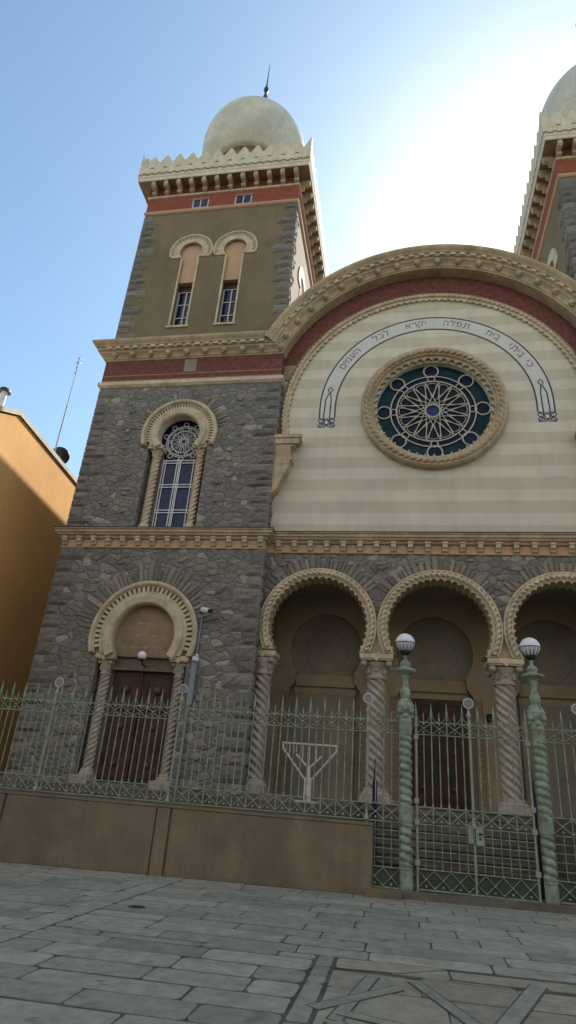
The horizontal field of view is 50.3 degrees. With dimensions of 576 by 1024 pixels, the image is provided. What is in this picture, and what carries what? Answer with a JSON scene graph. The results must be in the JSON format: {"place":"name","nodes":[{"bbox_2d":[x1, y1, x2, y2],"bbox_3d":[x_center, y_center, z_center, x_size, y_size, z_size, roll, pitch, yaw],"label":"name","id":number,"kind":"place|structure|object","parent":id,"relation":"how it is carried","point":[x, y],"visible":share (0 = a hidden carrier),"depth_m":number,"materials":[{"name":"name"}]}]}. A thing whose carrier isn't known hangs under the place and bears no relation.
{"place":"outdoors","nodes":[
{"label":"outdoors","id":0,"kind":"place"},
{"bbox_2d":[0,387,77,776],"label":"yellow building","id":1,"kind":"structure","parent":0,"point":[38,480],"depth_m":24.10,"materials":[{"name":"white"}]},
{"bbox_2d":[53,447,69,463],"bbox_3d":[-10.223,-2.448,27.481,0.630,0.922,0.623,-5,-26,20],"label":"satellite dish","id":2,"kind":"object","parent":1,"relation":"on","point":[62,453],"visible":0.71,"depth_m":27.46,"materials":[{"name":"black metal"}]},
{"bbox_2d":[54,355,82,451],"bbox_3d":[-10.098,-4.881,28.088,0.425,5.850,0.090,0,-25,10],"label":"antenna mast","id":3,"kind":"object","parent":1,"relation":"on","point":[78,363],"visible":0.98,"depth_m":27.98,"materials":[{"name":"grey metal"}]},
{"bbox_2d":[0,861,575,1023],"bbox_3d":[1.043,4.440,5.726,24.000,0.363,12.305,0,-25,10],"label":"paving","id":4,"kind":"structure","parent":0,"point":[495,940],"depth_m":7.17,"materials":[{"name":"stone"}]},
{"bbox_2d":[128,905,145,908],"bbox_3d":[-2.142,5.624,8.720,0.260,0.026,0.260,0,-25,10],"label":"drain cover","id":5,"kind":"object","parent":4,"relation":"on","point":[136,906],"visible":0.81,"depth_m":8.71,"materials":[{"name":"black metal"}]},
{"bbox_2d":[0,790,373,894],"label":"boundary wall","id":6,"kind":"structure","parent":4,"relation":"on","point":[248,847],"depth_m":12.19,"materials":[{"name":"brown stone"}]},
{"bbox_2d":[0,677,373,821],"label":"railing","id":7,"kind":"object","parent":6,"relation":"on","point":[368,698],"visible":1,"depth_m":13.06,"materials":[{"name":"green metal"}]},
{"bbox_2d":[5,23,575,892],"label":"synagogue","id":8,"kind":"structure","parent":4,"relation":"on","point":[305,475],"depth_m":20.79,"materials":[{"name":"stone"}]},
{"bbox_2d":[96,671,173,785],"bbox_3d":[-4.564,6.441,18.405,1.980,3.230,0.260,0,-25,10],"label":"door","id":9,"kind":"structure","parent":8,"relation":"in","point":[159,683],"depth_m":18.39,"materials":[{"name":"brown wood"}]},
{"bbox_2d":[138,651,146,666],"bbox_3d":[-4.458,4.523,18.896,0.270,0.420,0.507,0,-25,10],"label":"wall lamp","id":10,"kind":"object","parent":8,"relation":"attached to","point":[142,655],"visible":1,"depth_m":18.73,"materials":[{"name":"white glass"}]},
{"bbox_2d":[138,420,205,526],"bbox_3d":[-3.966,-1.307,22.030,2.210,4.700,0.160,0,-25,10],"label":"tower window","id":11,"kind":"structure","parent":8,"relation":"in","point":[171,497],"depth_m":21.97,"materials":[{"name":"blue glass"}]},
{"bbox_2d":[174,615,202,790],"bbox_3d":[-2.885,5.458,18.047,0.165,5.000,0.090,0,-25,10],"label":"cable conduit","id":12,"kind":"object","parent":8,"relation":"attached to","point":[192,677],"visible":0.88,"depth_m":18.11,"materials":[{"name":"grey metal"}]},
{"bbox_2d":[192,654,198,660],"bbox_3d":[-2.761,4.377,18.419,0.229,0.253,0.277,0,-25,10],"label":"camera","id":13,"kind":"object","parent":12,"relation":"attached to","point":[195,657],"visible":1,"depth_m":18.44,"materials":[{"name":"white plastic"}]},
{"bbox_2d":[200,607,212,613],"bbox_3d":[-2.536,3.052,18.933,0.232,0.272,0.661,26,-32,-38],"label":"security camera","id":14,"kind":"object","parent":8,"relation":"attached to","point":[204,610],"visible":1,"depth_m":18.78,"materials":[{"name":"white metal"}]},
{"bbox_2d":[288,692,354,799],"bbox_3d":[1.127,7.586,20.024,2.040,3.200,0.080,0,-25,10],"label":"blank door panel","id":15,"kind":"structure","parent":8,"relation":"in","point":[332,700],"depth_m":19.97,"materials":[{"name":"brown wood"}]},
{"bbox_2d":[361,347,508,469],"bbox_3d":[5.087,-3.690,21.504,5.040,5.040,0.611,0,-25,10],"label":"rose window","id":16,"kind":"structure","parent":8,"relation":"in","point":[433,411],"depth_m":21.62,"materials":[{"name":"teal glass"}]},
{"bbox_2d":[410,700,470,809],"bbox_3d":[4.722,7.565,19.280,1.840,3.150,0.260,0,-25,10],"label":"door","id":17,"kind":"structure","parent":8,"relation":"in","point":[422,706],"depth_m":19.21,"materials":[{"name":"brown wood"}]},
{"bbox_2d":[486,714,492,722],"bbox_3d":[6.336,6.488,19.281,0.280,0.280,0.089,0,-25,10],"label":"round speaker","id":18,"kind":"object","parent":8,"relation":"attached to","point":[489,718],"visible":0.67,"depth_m":19.25},
{"bbox_2d":[519,704,575,817],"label":"blank door panel","id":19,"kind":"structure","parent":8,"relation":"in","point":[552,714],"depth_m":18.73,"materials":[{"name":"brown wood"}]},
{"bbox_2d":[364,887,401,900],"bbox_3d":[1.715,6.943,11.067,0.670,0.230,0.210,0,-25,10],"label":"kerb stone","id":20,"kind":"object","parent":4,"relation":"on","point":[369,892],"visible":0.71,"depth_m":11.00,"materials":[{"name":"brown stone"}]},
{"bbox_2d":[307,975,545,1023],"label":"paving inlay strips","id":21,"kind":"object","parent":4,"relation":"on","point":[519,1009],"visible":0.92,"depth_m":5.25,"materials":[{"name":"stone"}]},
{"bbox_2d":[306,965,575,1023],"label":"paving joint lines","id":22,"kind":"object","parent":4,"relation":"on","point":[456,1017],"visible":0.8,"depth_m":5.51,"materials":[{"name":"grey stone"}]},
{"bbox_2d":[313,958,575,1023],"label":"paving carpet field","id":23,"kind":"structure","parent":4,"relation":"on","point":[400,1008],"depth_m":5.55,"materials":[{"name":"beige stone"}]},
{"bbox_2d":[372,884,575,914],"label":"gate sill","id":24,"kind":"structure","parent":4,"relation":"on","point":[450,898],"depth_m":10.90,"materials":[{"name":"stone"}]},
{"bbox_2d":[372,763,376,866],"bbox_3d":[1.744,6.206,12.385,0.140,2.286,0.140,0,-25,10],"label":"gate upright","id":25,"kind":"object","parent":24,"relation":"on","point":[374,806],"visible":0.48,"depth_m":12.43,"materials":[{"name":"green metal"}]},
{"bbox_2d":[367,701,399,889],"bbox_3d":[1.886,5.455,12.109,0.676,3.375,0.060,0,-25,10],"label":"fence panel","id":26,"kind":"object","parent":24,"relation":"on","point":[387,877],"visible":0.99,"depth_m":11.82,"materials":[{"name":"green metal"}]},
{"bbox_2d":[394,633,415,890],"bbox_3d":[2.367,4.814,12.330,0.456,4.795,0.456,0,-25,10],"label":"lamp post","id":27,"kind":"object","parent":24,"relation":"on","point":[405,644],"visible":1,"depth_m":12.16,"materials":[{"name":"green metal"}]},
{"bbox_2d":[414,698,541,902],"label":"gate","id":28,"kind":"structure","parent":24,"relation":"on","point":[482,885],"depth_m":11.50,"materials":[{"name":"green metal"}]},
{"bbox_2d":[531,770,545,899],"bbox_3d":[4.796,6.181,11.842,0.140,2.241,0.140,0,-25,10],"label":"gate upright","id":29,"kind":"object","parent":24,"relation":"on","point":[539,850],"visible":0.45,"depth_m":11.72,"materials":[{"name":"green metal"}]},
{"bbox_2d":[519,638,559,904],"bbox_3d":[4.882,4.793,11.883,0.456,4.758,0.456,0,-25,10],"label":"lamp post","id":30,"kind":"object","parent":24,"relation":"on","point":[530,649],"visible":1,"depth_m":11.71,"materials":[{"name":"green metal"}]},
{"bbox_2d":[544,704,575,904],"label":"fence panel","id":31,"kind":"object","parent":24,"relation":"on","point":[567,891],"visible":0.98,"depth_m":11.36,"materials":[{"name":"green metal"}]},
{"bbox_2d":[0,777,575,829],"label":"forecourt","id":32,"kind":"structure","parent":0,"point":[199,796],"depth_m":12.98,"materials":[{"name":"stone"}]},
{"bbox_2d":[282,742,336,803],"bbox_3d":[0.524,6.685,15.747,1.460,1.400,0.360,0,-25,10],"label":"menorah","id":33,"kind":"object","parent":32,"relation":"on","point":[309,785],"visible":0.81,"depth_m":15.80,"materials":[{"name":"metal"}]},
{"bbox_2d":[0,0,575,478],"label":"sky","id":34,"kind":"structure","parent":0,"point":[421,117],"materials":[{"name":"blue"}]}
]}

